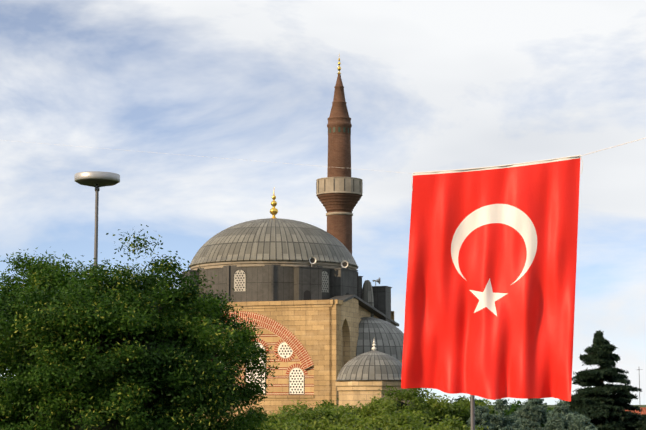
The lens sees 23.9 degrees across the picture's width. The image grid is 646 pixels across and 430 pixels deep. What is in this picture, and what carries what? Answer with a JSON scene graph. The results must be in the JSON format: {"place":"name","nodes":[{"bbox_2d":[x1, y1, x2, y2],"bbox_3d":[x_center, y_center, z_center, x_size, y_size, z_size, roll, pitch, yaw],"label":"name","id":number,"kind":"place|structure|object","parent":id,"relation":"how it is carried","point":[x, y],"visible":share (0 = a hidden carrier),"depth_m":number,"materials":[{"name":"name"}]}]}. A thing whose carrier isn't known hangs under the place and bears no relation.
{"place":"outdoors","nodes":[
{"label":"outdoors","id":0,"kind":"place"},
{"bbox_2d":[0,0,645,404],"label":"sky","id":1,"kind":"structure","parent":0,"point":[429,85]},
{"bbox_2d":[335,350,409,409],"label":"domed turret","id":2,"kind":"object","parent":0,"point":[363,378],"depth_m":101.56,"materials":[{"name":"beige stone"}]},
{"bbox_2d":[488,405,645,412],"bbox_3d":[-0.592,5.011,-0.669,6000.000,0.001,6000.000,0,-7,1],"label":"terrain","id":3,"kind":"structure","parent":0,"point":[551,406],"depth_m":1841.36,"materials":[{"name":"green plant"}]},
{"bbox_2d":[74,171,119,266],"bbox_3d":[-7.579,4.902,50.464,1.520,12.680,1.520,0,-7,1],"label":"street lamp","id":4,"kind":"object","parent":3,"relation":"on","point":[96,179],"visible":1,"depth_m":50.85,"materials":[{"name":"metal"}]},
{"bbox_2d":[0,224,279,429],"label":"tree","id":5,"kind":"object","parent":3,"relation":"on","point":[93,304],"depth_m":42.17,"materials":[{"name":"green plant"}]},
{"bbox_2d":[258,411,309,428],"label":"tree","id":6,"kind":"object","parent":3,"relation":"on","point":[281,417],"visible":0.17,"depth_m":87.15,"materials":[{"name":"green plant"}]},
{"bbox_2d":[260,416,319,429],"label":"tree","id":7,"kind":"object","parent":3,"relation":"on","point":[300,425],"visible":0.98,"depth_m":72.63,"materials":[{"name":"green plant"}]},
{"bbox_2d":[275,398,316,419],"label":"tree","id":8,"kind":"object","parent":3,"relation":"on","point":[290,410],"visible":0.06,"depth_m":94.55,"materials":[{"name":"green plant"}]},
{"bbox_2d":[191,286,413,424],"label":"mosque building","id":9,"kind":"structure","parent":3,"relation":"on","point":[313,343],"depth_m":113.52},
{"bbox_2d":[181,218,373,317],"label":"dome","id":10,"kind":"structure","parent":9,"relation":"on","point":[266,259],"depth_m":117.58,"materials":[{"name":"grey metal"}]},
{"bbox_2d":[270,192,277,217],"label":"finial","id":11,"kind":"object","parent":10,"relation":"on","point":[273,211],"visible":0.9,"depth_m":123.41,"materials":[{"name":"gold metal"}]},
{"bbox_2d":[309,257,316,266],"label":"loudspeaker","id":12,"kind":"object","parent":9,"relation":"on","point":[312,260],"visible":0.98,"depth_m":116.81,"materials":[{"name":"grey"}]},
{"bbox_2d":[341,260,347,268],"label":"loudspeaker","id":13,"kind":"object","parent":9,"relation":"attached to","point":[344,263],"visible":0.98,"depth_m":118.56,"materials":[{"name":"grey"}]},
{"bbox_2d":[356,317,403,359],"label":"dome","id":14,"kind":"structure","parent":9,"relation":"on","point":[387,337],"depth_m":117.35,"materials":[{"name":"grey metal"}]},
{"bbox_2d":[273,403,364,429],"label":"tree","id":15,"kind":"object","parent":3,"relation":"on","point":[325,419],"depth_m":78.04,"materials":[{"name":"green plant"}]},
{"bbox_2d":[316,73,362,253],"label":"minaret","id":16,"kind":"object","parent":3,"relation":"on","point":[339,192],"visible":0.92,"depth_m":130.40,"materials":[{"name":"brick"}]},
{"bbox_2d":[337,58,340,73],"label":"finial","id":17,"kind":"object","parent":16,"relation":"on","point":[339,67],"visible":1,"depth_m":132.43,"materials":[{"name":"gold metal"}]},
{"bbox_2d":[298,398,383,426],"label":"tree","id":18,"kind":"object","parent":3,"relation":"on","point":[342,411],"depth_m":91.59,"materials":[{"name":"green plant"}]},
{"bbox_2d":[312,421,381,429],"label":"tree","id":19,"kind":"object","parent":3,"relation":"on","point":[350,427],"visible":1,"depth_m":68.37,"materials":[{"name":"green plant"}]},
{"bbox_2d":[336,399,389,411],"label":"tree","id":20,"kind":"object","parent":3,"relation":"on","point":[354,406],"visible":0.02,"depth_m":94.86,"materials":[{"name":"green plant"}]},
{"bbox_2d":[338,406,435,429],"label":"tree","id":21,"kind":"object","parent":3,"relation":"on","point":[407,418],"depth_m":75.82,"materials":[{"name":"green plant"}]},
{"bbox_2d":[358,384,453,427],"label":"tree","id":22,"kind":"object","parent":3,"relation":"on","point":[389,406],"depth_m":90.60,"materials":[{"name":"green plant"}]},
{"bbox_2d":[397,414,487,429],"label":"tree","id":23,"kind":"object","parent":3,"relation":"on","point":[449,424],"visible":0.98,"depth_m":70.32,"materials":[{"name":"green plant"}]},
{"bbox_2d":[424,391,493,425],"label":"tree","id":24,"kind":"object","parent":3,"relation":"on","point":[459,408],"depth_m":93.03,"materials":[{"name":"green plant"}]},
{"bbox_2d":[450,396,493,424],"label":"bush","id":25,"kind":"object","parent":3,"relation":"on","point":[478,401],"visible":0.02,"depth_m":106.27,"materials":[{"name":"green plant"}]},
{"bbox_2d":[470,395,474,429],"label":"pole","id":26,"kind":"object","parent":3,"relation":"on","point":[472,411],"depth_m":41.18,"materials":[{"name":"metal"}]},
{"bbox_2d":[466,405,493,429],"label":"blue conifer","id":27,"kind":"object","parent":3,"relation":"on","point":[482,415],"depth_m":80.22,"materials":[{"name":"plant"}]},
{"bbox_2d":[476,399,523,425],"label":"bush","id":28,"kind":"object","parent":3,"relation":"on","point":[511,411],"depth_m":109.05,"materials":[{"name":"green plant"}]},
{"bbox_2d":[490,399,527,429],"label":"blue conifer","id":29,"kind":"object","parent":3,"relation":"on","point":[499,421],"depth_m":84.14,"materials":[{"name":"plant"}]},
{"bbox_2d":[505,399,552,427],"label":"bush","id":30,"kind":"object","parent":3,"relation":"on","point":[542,425],"depth_m":113.09,"materials":[{"name":"green plant"}]},
{"bbox_2d":[514,398,550,429],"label":"blue conifer","id":31,"kind":"object","parent":3,"relation":"on","point":[532,413],"depth_m":87.87,"materials":[{"name":"plant"}]},
{"bbox_2d":[544,400,579,429],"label":"blue conifer","id":32,"kind":"object","parent":3,"relation":"on","point":[557,419],"depth_m":81.85,"materials":[{"name":"plant"}]},
{"bbox_2d":[569,414,597,429],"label":"blue conifer","id":33,"kind":"object","parent":3,"relation":"on","point":[581,422],"depth_m":78.14,"materials":[{"name":"plant"}]},
{"bbox_2d":[560,330,645,429],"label":"conifer tree","id":34,"kind":"object","parent":3,"relation":"on","point":[608,411],"depth_m":97.35,"materials":[{"name":"green plant"}]},
{"bbox_3d":[-18.435,4.282,61.277,0.440,16.546,0.440,0,-7,1],"label":"mast rope","id":35,"kind":"object","parent":3,"relation":"on","visible":0},
{"bbox_2d":[4,138,644,190],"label":"flag rope","id":36,"kind":"object","parent":35,"relation":"attached to","point":[463,169],"visible":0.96,"depth_m":36.53,"materials":[{"name":"white fabric"}]},
{"bbox_2d":[401,156,580,400],"bbox_3d":[4.020,1.577,36.710,4.452,5.781,1.039,-1,-7,12],"label":"flag","id":37,"kind":"object","parent":36,"relation":"attached to","point":[490,288],"visible":1,"depth_m":36.43,"materials":[{"name":"fabric"}]},
{"bbox_2d":[625,407,645,414],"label":"roof","id":38,"kind":"structure","parent":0,"point":[643,410],"depth_m":118.98,"materials":[{"name":"paint"}]},
{"bbox_2d":[637,425,645,429],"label":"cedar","id":39,"kind":"object","parent":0,"point":[642,428],"visible":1,"depth_m":93.50,"materials":[{"name":"green plant"}]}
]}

